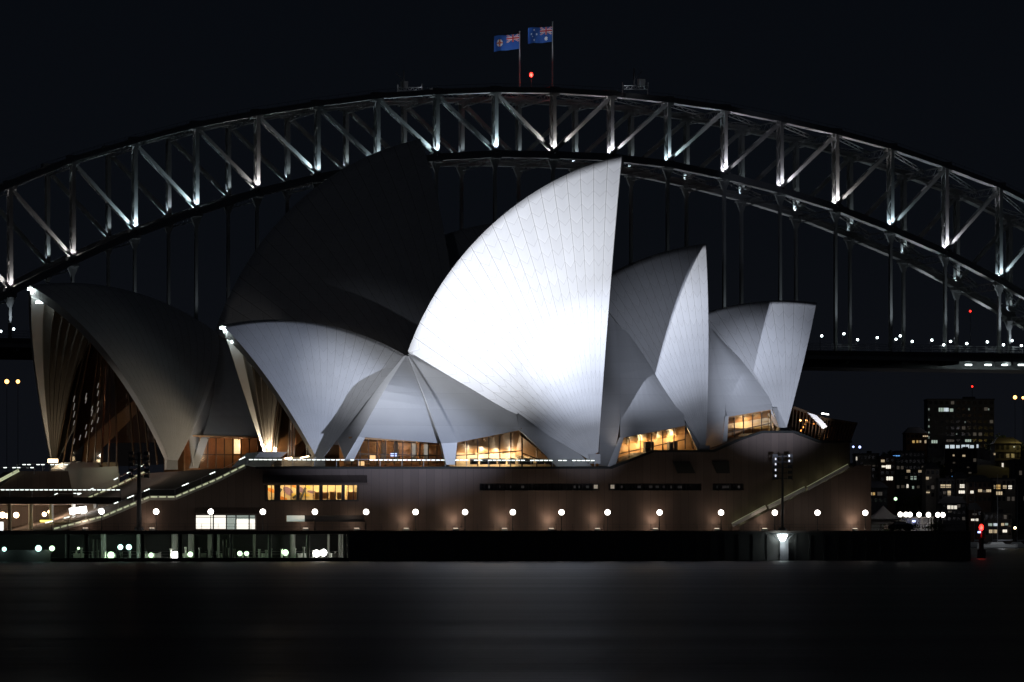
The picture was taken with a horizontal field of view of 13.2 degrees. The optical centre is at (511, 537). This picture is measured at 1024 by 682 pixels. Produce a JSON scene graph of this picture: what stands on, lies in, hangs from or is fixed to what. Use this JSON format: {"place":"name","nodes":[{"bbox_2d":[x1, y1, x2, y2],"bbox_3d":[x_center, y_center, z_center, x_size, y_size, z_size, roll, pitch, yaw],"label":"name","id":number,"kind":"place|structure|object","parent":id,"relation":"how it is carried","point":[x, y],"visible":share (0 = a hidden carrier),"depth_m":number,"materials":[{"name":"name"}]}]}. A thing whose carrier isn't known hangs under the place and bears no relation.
{"place":"outdoors","nodes":[
{"label":"outdoors","id":0,"kind":"place"},
{"bbox_2d":[0,530,348,534],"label":"promenade deck","id":1,"kind":"structure","parent":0,"point":[79,532],"depth_m":656.48,"materials":[{"name":"concrete"}]},
{"bbox_2d":[0,489,120,529],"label":"forecourt deck","id":2,"kind":"structure","parent":1,"relation":"on","point":[18,511],"depth_m":688.01,"materials":[{"name":"grey stone"}]},
{"bbox_2d":[99,509,103,523],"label":"globe lamp","id":3,"kind":"object","parent":1,"relation":"on","point":[101,512],"visible":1,"depth_m":657.38,"materials":[{"name":"glass"}]},
{"bbox_2d":[129,452,149,529],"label":"floodlight mast","id":4,"kind":"object","parent":1,"relation":"on","point":[139,511],"visible":0.93,"depth_m":661.02,"materials":[{"name":"metal"}]},
{"bbox_2d":[153,509,158,529],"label":"globe lamp","id":5,"kind":"object","parent":1,"relation":"on","point":[155,511],"visible":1,"depth_m":659.87,"materials":[{"name":"white glass"}]},
{"bbox_2d":[0,534,348,561],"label":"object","id":6,"kind":"object","parent":1,"relation":"attached to","point":[20,548],"visible":0.72,"depth_m":662.54,"materials":[{"name":"concrete"}]},
{"bbox_2d":[35,545,41,553],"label":"dock lamp","id":7,"kind":"object","parent":6,"relation":"attached to","point":[38,548],"visible":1,"depth_m":649.52,"materials":[{"name":"white glass"}]},
{"bbox_2d":[73,553,80,557],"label":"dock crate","id":8,"kind":"object","parent":6,"relation":"on","point":[76,555],"visible":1,"depth_m":654.98,"materials":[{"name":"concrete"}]},
{"bbox_2d":[93,539,94,557],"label":"mooring pile","id":9,"kind":"object","parent":6,"relation":"on","point":[93,548],"visible":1,"depth_m":654.12,"materials":[{"name":"concrete"}]},
{"bbox_2d":[96,539,97,557],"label":"mooring pile","id":10,"kind":"object","parent":6,"relation":"on","point":[97,548],"visible":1,"depth_m":654.26,"materials":[{"name":"concrete"}]},
{"bbox_2d":[100,539,101,557],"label":"mooring pile","id":11,"kind":"object","parent":6,"relation":"on","point":[100,548],"visible":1,"depth_m":654.45,"materials":[{"name":"concrete"}]},
{"bbox_2d":[107,552,113,557],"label":"dock lamp","id":12,"kind":"object","parent":6,"relation":"attached to","point":[110,554],"visible":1,"depth_m":654.82,"materials":[{"name":"white glass"}]},
{"bbox_2d":[153,553,160,557],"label":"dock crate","id":13,"kind":"object","parent":6,"relation":"on","point":[157,555],"visible":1,"depth_m":658.03,"materials":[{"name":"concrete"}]},
{"bbox_2d":[171,551,177,557],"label":"dock lamp","id":14,"kind":"object","parent":6,"relation":"attached to","point":[174,554],"visible":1,"depth_m":657.61,"materials":[{"name":"white"}]},
{"bbox_2d":[222,539,224,557],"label":"mooring pile","id":15,"kind":"object","parent":6,"relation":"on","point":[223,554],"visible":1,"depth_m":659.90,"materials":[{"name":"concrete"}]},
{"bbox_2d":[225,539,226,557],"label":"mooring pile","id":16,"kind":"object","parent":6,"relation":"on","point":[225,548],"visible":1,"depth_m":659.97,"materials":[{"name":"concrete"}]},
{"bbox_2d":[313,550,319,557],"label":"dock lamp","id":17,"kind":"object","parent":6,"relation":"attached to","point":[316,554],"visible":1,"depth_m":663.98,"materials":[{"name":"white"}]},
{"bbox_2d":[320,549,326,555],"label":"dock lamp","id":18,"kind":"object","parent":6,"relation":"attached to","point":[323,553],"visible":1,"depth_m":664.30,"materials":[{"name":"white"}]},
{"bbox_2d":[208,509,213,530],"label":"globe lamp","id":19,"kind":"object","parent":1,"relation":"on","point":[210,511],"visible":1,"depth_m":662.31,"materials":[{"name":"white glass"}]},
{"bbox_2d":[260,509,265,530],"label":"globe lamp","id":20,"kind":"object","parent":1,"relation":"on","point":[262,511],"visible":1,"depth_m":664.65,"materials":[{"name":"white glass"}]},
{"bbox_2d":[312,509,317,530],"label":"globe lamp","id":21,"kind":"object","parent":1,"relation":"on","point":[314,511],"visible":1,"depth_m":666.96,"materials":[{"name":"white glass"}]},
{"bbox_2d":[0,548,1023,681],"bbox_3d":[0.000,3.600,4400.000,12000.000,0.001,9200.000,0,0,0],"label":"water","id":22,"kind":"structure","parent":0,"point":[655,621],"depth_m":189.65,"materials":[{"name":"black liquid"}]},
{"bbox_2d":[971,482,978,547],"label":"moored yacht","id":23,"kind":"object","parent":22,"relation":"on","point":[974,544],"visible":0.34,"depth_m":1479.90,"materials":[{"name":"white paint"}]},
{"bbox_2d":[977,524,985,557],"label":"channel beacon","id":24,"kind":"object","parent":22,"relation":"in","point":[981,552],"visible":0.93,"depth_m":759.62,"materials":[{"name":"red paint"}]},
{"bbox_2d":[987,507,996,543],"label":"moored yacht","id":25,"kind":"object","parent":22,"relation":"on","point":[992,528],"visible":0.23,"depth_m":1519.92,"materials":[{"name":"white paint"}]},
{"bbox_2d":[978,474,1017,547],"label":"moored yacht","id":26,"kind":"object","parent":22,"relation":"on","point":[997,544],"visible":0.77,"depth_m":1438.92,"materials":[{"name":"white paint"}]},
{"bbox_2d":[1011,540,1023,547],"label":"moored yacht","id":27,"kind":"object","parent":22,"relation":"on","point":[1020,544],"visible":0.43,"depth_m":1469.01,"materials":[{"name":"white paint"}]},
{"bbox_2d":[0,83,1023,373],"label":"arch bridge","id":28,"kind":"structure","parent":0,"point":[460,159],"depth_m":1314.38,"materials":[{"name":"paint"}]},
{"bbox_2d":[395,70,422,96],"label":"maintenance crane","id":29,"kind":"object","parent":28,"relation":"on","point":[403,84],"visible":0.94,"depth_m":1294.52,"materials":[{"name":"metal"}]},
{"bbox_2d":[519,31,520,86],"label":"flagpole","id":30,"kind":"object","parent":28,"relation":"on","point":[519,60],"visible":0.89,"depth_m":1307.31,"materials":[{"name":"metal"}]},
{"bbox_2d":[494,34,518,51],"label":"flag","id":31,"kind":"object","parent":30,"relation":"attached to","point":[506,42],"visible":1,"depth_m":1307.46,"materials":[{"name":"blue fabric"}]},
{"bbox_2d":[552,21,552,85],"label":"flagpole","id":32,"kind":"object","parent":28,"relation":"on","point":[552,53],"visible":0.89,"depth_m":1310.73,"materials":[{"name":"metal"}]},
{"bbox_2d":[528,27,551,43],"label":"flag","id":33,"kind":"object","parent":32,"relation":"attached to","point":[539,34],"visible":1,"depth_m":1310.88,"materials":[{"name":"blue fabric"}]},
{"bbox_2d":[622,68,647,95],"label":"maintenance crane","id":34,"kind":"object","parent":28,"relation":"on","point":[641,83],"visible":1,"depth_m":1304.86,"materials":[{"name":"metal"}]},
{"bbox_2d":[969,310,970,352],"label":"aviation light","id":35,"kind":"object","parent":28,"relation":"on","point":[970,329],"visible":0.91,"depth_m":1345.00,"materials":[{"name":"red"}]},
{"bbox_2d":[0,0,1023,481],"label":"sky","id":36,"kind":"structure","parent":0,"point":[944,79],"materials":[{"name":"black"}]},
{"bbox_2d":[899,517,932,530],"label":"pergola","id":37,"kind":"object","parent":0,"point":[922,520],"visible":0.47,"depth_m":720.01,"materials":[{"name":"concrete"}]},
{"bbox_2d":[850,456,1023,543],"bbox_3d":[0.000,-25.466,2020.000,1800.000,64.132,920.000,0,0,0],"label":"hillside","id":38,"kind":"structure","parent":0,"point":[987,468],"depth_m":1756.39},
{"bbox_2d":[852,451,878,480],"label":"apartment building","id":39,"kind":"structure","parent":38,"relation":"on","point":[869,458],"depth_m":1700.00,"materials":[{"name":"black"}]},
{"bbox_2d":[871,481,888,515],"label":"apartment building","id":40,"kind":"structure","parent":38,"relation":"on","point":[879,496],"depth_m":1640.00,"materials":[{"name":"black"}]},
{"bbox_2d":[877,453,895,514],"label":"apartment building","id":41,"kind":"structure","parent":38,"relation":"on","point":[886,470],"depth_m":1690.00,"materials":[{"name":"brick"}]},
{"bbox_2d":[881,450,900,455],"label":"shade tree","id":42,"kind":"object","parent":38,"relation":"on","point":[884,453],"visible":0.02,"depth_m":1779.35,"materials":[{"name":"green plant"}]},
{"bbox_2d":[892,448,925,502],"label":"apartment building","id":43,"kind":"structure","parent":38,"relation":"on","point":[910,464],"depth_m":1720.00,"materials":[{"name":"black"}]},
{"bbox_2d":[902,427,927,461],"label":"apartment building","id":44,"kind":"structure","parent":38,"relation":"on","point":[915,437],"depth_m":1800.00,"materials":[{"name":"brick"}]},
{"bbox_2d":[921,462,940,521],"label":"apartment building","id":45,"kind":"structure","parent":38,"relation":"on","point":[930,472],"depth_m":1660.00,"materials":[{"name":"black"}]},
{"bbox_2d":[925,459,952,477],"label":"shade tree","id":46,"kind":"object","parent":38,"relation":"on","point":[942,472],"visible":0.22,"depth_m":1746.45,"materials":[{"name":"green plant"}]},
{"bbox_2d":[936,475,954,521],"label":"apartment building","id":47,"kind":"structure","parent":38,"relation":"on","point":[945,486],"depth_m":1650.00,"materials":[{"name":"black"}]},
{"bbox_2d":[923,397,994,460],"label":"office tower","id":48,"kind":"structure","parent":38,"relation":"on","point":[967,419],"depth_m":1850.00,"materials":[{"name":"black"}]},
{"bbox_2d":[951,472,967,500],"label":"apartment building","id":49,"kind":"structure","parent":38,"relation":"on","point":[961,478],"depth_m":1655.00,"materials":[{"name":"black"}]},
{"bbox_2d":[944,447,977,477],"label":"apartment building","id":50,"kind":"structure","parent":38,"relation":"on","point":[964,459],"depth_m":1760.00,"materials":[{"name":"black"}]},
{"bbox_2d":[942,442,980,458],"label":"building","id":51,"kind":"structure","parent":38,"relation":"on","point":[960,445],"depth_m":1846.00,"materials":[{"name":"black"}]},
{"bbox_2d":[965,475,992,511],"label":"apartment building","id":52,"kind":"structure","parent":38,"relation":"on","point":[983,492],"depth_m":1645.00,"materials":[{"name":"brick"}]},
{"bbox_2d":[985,432,1005,455],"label":"shade tree","id":53,"kind":"object","parent":38,"relation":"on","point":[996,435],"visible":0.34,"depth_m":1802.19,"materials":[{"name":"green plant"}]},
{"bbox_2d":[989,475,1015,523],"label":"apartment building","id":54,"kind":"structure","parent":38,"relation":"on","point":[1006,493],"depth_m":1650.00,"materials":[{"name":"black"}]},
{"bbox_2d":[990,437,1020,467],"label":"apartment building","id":55,"kind":"structure","parent":38,"relation":"on","point":[1004,450],"depth_m":1780.00,"materials":[{"name":"brown"}]},
{"bbox_2d":[1009,459,1023,501],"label":"apartment building","id":56,"kind":"structure","parent":38,"relation":"on","point":[1016,468],"depth_m":1700.00,"materials":[{"name":"black"}]},
{"bbox_2d":[1011,439,1023,458],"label":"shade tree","id":57,"kind":"object","parent":38,"relation":"on","point":[1022,451],"visible":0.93,"depth_m":1787.08,"materials":[{"name":"green plant"}]},
{"bbox_2d":[1012,518,1023,541],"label":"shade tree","id":58,"kind":"object","parent":38,"relation":"on","point":[1019,526],"visible":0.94,"depth_m":1612.19,"materials":[{"name":"green plant"}]},
{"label":"promenade","id":59,"kind":"structure","parent":0,"visible":0},
{"bbox_2d":[363,509,368,529],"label":"globe lamp","id":60,"kind":"object","parent":59,"relation":"on","point":[365,511],"visible":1,"depth_m":669.23,"materials":[{"name":"white glass"}]},
{"bbox_2d":[413,509,417,529],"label":"globe lamp","id":61,"kind":"object","parent":59,"relation":"on","point":[415,512],"visible":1,"depth_m":671.59,"materials":[{"name":"white glass"}]},
{"bbox_2d":[5,431,870,530],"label":"stone podium","id":62,"kind":"object","parent":59,"relation":"on","point":[690,490],"visible":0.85,"depth_m":686.20,"materials":[{"name":"brown stone"}]},
{"bbox_2d":[0,462,119,496],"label":"terrace","id":63,"kind":"structure","parent":62,"relation":"on","point":[79,475],"depth_m":742.72,"materials":[{"name":"grey concrete"}]},
{"bbox_2d":[196,515,212,528],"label":"lit window","id":64,"kind":"structure","parent":62,"relation":"in","point":[205,522],"depth_m":670.49,"materials":[{"name":"white glass"}]},
{"bbox_2d":[214,515,225,528],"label":"lit window","id":65,"kind":"structure","parent":62,"relation":"in","point":[219,523],"depth_m":671.23,"materials":[{"name":"white glass"}]},
{"bbox_2d":[195,515,254,529],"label":"window frame","id":66,"kind":"structure","parent":62,"relation":"in","point":[213,517],"depth_m":671.31,"materials":[{"name":"metal"}]},
{"bbox_2d":[227,515,254,528],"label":"window","id":67,"kind":"structure","parent":62,"relation":"in","point":[230,521],"depth_m":671.81,"materials":[{"name":"white glass"}]},
{"bbox_2d":[237,519,254,528],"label":"lit window","id":68,"kind":"structure","parent":62,"relation":"in","point":[241,523],"depth_m":672.46,"materials":[{"name":"white glass"}]},
{"bbox_2d":[28,139,492,471],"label":"concert hall","id":69,"kind":"structure","parent":62,"relation":"on","point":[367,247],"depth_m":741.08,"materials":[{"name":"tile"}]},
{"bbox_2d":[287,515,304,520],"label":"lit window","id":70,"kind":"structure","parent":62,"relation":"in","point":[289,517],"depth_m":674.76,"materials":[{"name":"white glass"}]},
{"bbox_2d":[265,485,358,500],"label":"window","id":71,"kind":"structure","parent":62,"relation":"in","point":[276,487],"depth_m":674.60,"materials":[{"name":"glass"}]},
{"bbox_2d":[305,515,363,521],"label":"dark window","id":72,"kind":"structure","parent":62,"relation":"in","point":[308,518],"depth_m":676.58,"materials":[{"name":"glass"}]},
{"bbox_2d":[220,155,856,466],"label":"opera theatre","id":73,"kind":"structure","parent":62,"relation":"on","point":[543,332],"depth_m":696.69,"materials":[{"name":"tile"}]},
{"bbox_2d":[480,484,598,489],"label":"slot window","id":74,"kind":"structure","parent":62,"relation":"in","point":[482,486],"depth_m":686.06,"materials":[{"name":"glass"}]},
{"bbox_2d":[608,484,699,489],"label":"slot window","id":75,"kind":"structure","parent":62,"relation":"in","point":[616,486],"depth_m":691.61,"materials":[{"name":"glass"}]},
{"bbox_2d":[713,484,742,489],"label":"slot window","id":76,"kind":"structure","parent":62,"relation":"in","point":[731,486],"depth_m":695.16,"materials":[{"name":"glass"}]},
{"bbox_2d":[462,509,467,529],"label":"globe lamp","id":77,"kind":"object","parent":59,"relation":"on","point":[465,512],"visible":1,"depth_m":673.80,"materials":[{"name":"white glass"}]},
{"bbox_2d":[51,523,969,530],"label":"railing","id":78,"kind":"object","parent":59,"relation":"on","point":[666,526],"visible":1,"depth_m":687.11,"materials":[{"name":"metal"}]},
{"bbox_2d":[510,509,515,530],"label":"globe lamp","id":79,"kind":"object","parent":59,"relation":"on","point":[512,512],"visible":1,"depth_m":676.14,"materials":[{"name":"white glass"}]},
{"bbox_2d":[559,509,563,530],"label":"globe lamp","id":80,"kind":"object","parent":59,"relation":"on","point":[561,512],"visible":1,"depth_m":678.36,"materials":[{"name":"white glass"}]},
{"bbox_2d":[605,510,609,530],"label":"globe lamp","id":81,"kind":"object","parent":59,"relation":"on","point":[607,512],"visible":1,"depth_m":680.50,"materials":[{"name":"white glass"}]},
{"bbox_2d":[657,510,661,530],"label":"globe lamp","id":82,"kind":"object","parent":59,"relation":"on","point":[659,512],"visible":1,"depth_m":682.98,"materials":[{"name":"white glass"}]},
{"bbox_2d":[349,530,970,560],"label":"sea wall","id":83,"kind":"structure","parent":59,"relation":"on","point":[415,545],"depth_m":677.12,"materials":[{"name":"stone"}]},
{"bbox_2d":[769,533,795,560],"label":"sea wall lamp","id":84,"kind":"object","parent":83,"relation":"attached to","point":[783,548],"visible":0.96,"depth_m":682.59,"materials":[{"name":"metal"}]},
{"bbox_2d":[718,510,723,530],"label":"globe lamp","id":85,"kind":"object","parent":59,"relation":"on","point":[720,512],"visible":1,"depth_m":685.85,"materials":[{"name":"white glass"}]},
{"bbox_2d":[772,510,777,530],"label":"globe lamp","id":86,"kind":"object","parent":59,"relation":"on","point":[774,512],"visible":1,"depth_m":688.55,"materials":[{"name":"white glass"}]},
{"bbox_2d":[772,454,792,530],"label":"floodlight mast","id":87,"kind":"object","parent":59,"relation":"on","point":[782,478],"visible":1,"depth_m":686.74,"materials":[{"name":"metal"}]},
{"bbox_2d":[815,510,819,530],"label":"globe lamp","id":88,"kind":"object","parent":59,"relation":"on","point":[817,513],"visible":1,"depth_m":690.58,"materials":[{"name":"white glass"}]},
{"bbox_2d":[863,510,867,530],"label":"globe lamp","id":89,"kind":"object","parent":59,"relation":"on","point":[865,512],"visible":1,"depth_m":692.88,"materials":[{"name":"white glass"}]},
{"bbox_2d":[871,506,903,530],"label":"marquee tent","id":90,"kind":"object","parent":59,"relation":"on","point":[882,515],"visible":0.66,"depth_m":720.49,"materials":[{"name":"white fabric"}]},
{"bbox_2d":[884,522,912,530],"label":"parked car","id":91,"kind":"object","parent":59,"relation":"on","point":[892,527],"visible":1,"depth_m":691.78,"materials":[{"name":"metal"}]},
{"bbox_2d":[899,519,922,530],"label":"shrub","id":92,"kind":"object","parent":59,"relation":"on","point":[915,526],"visible":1,"depth_m":696.35,"materials":[{"name":"green plant"}]},
{"bbox_2d":[923,522,950,530],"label":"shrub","id":93,"kind":"object","parent":59,"relation":"on","point":[935,527],"visible":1,"depth_m":697.45,"materials":[{"name":"green plant"}]},
{"label":"ground","id":94,"kind":"structure","parent":0,"visible":0},
{"bbox_2d":[938,496,966,530],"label":"apartment building","id":95,"kind":"structure","parent":94,"relation":"on","point":[953,508],"depth_m":1610.00,"materials":[{"name":"black"}]},
{"bbox_2d":[966,503,981,541],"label":"apartment building","id":96,"kind":"structure","parent":94,"relation":"on","point":[970,514],"depth_m":1606.00,"materials":[{"name":"brick"}]},
{"bbox_2d":[981,509,1012,543],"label":"apartment building","id":97,"kind":"structure","parent":94,"relation":"on","point":[1004,525],"depth_m":1600.00,"materials":[{"name":"black"}]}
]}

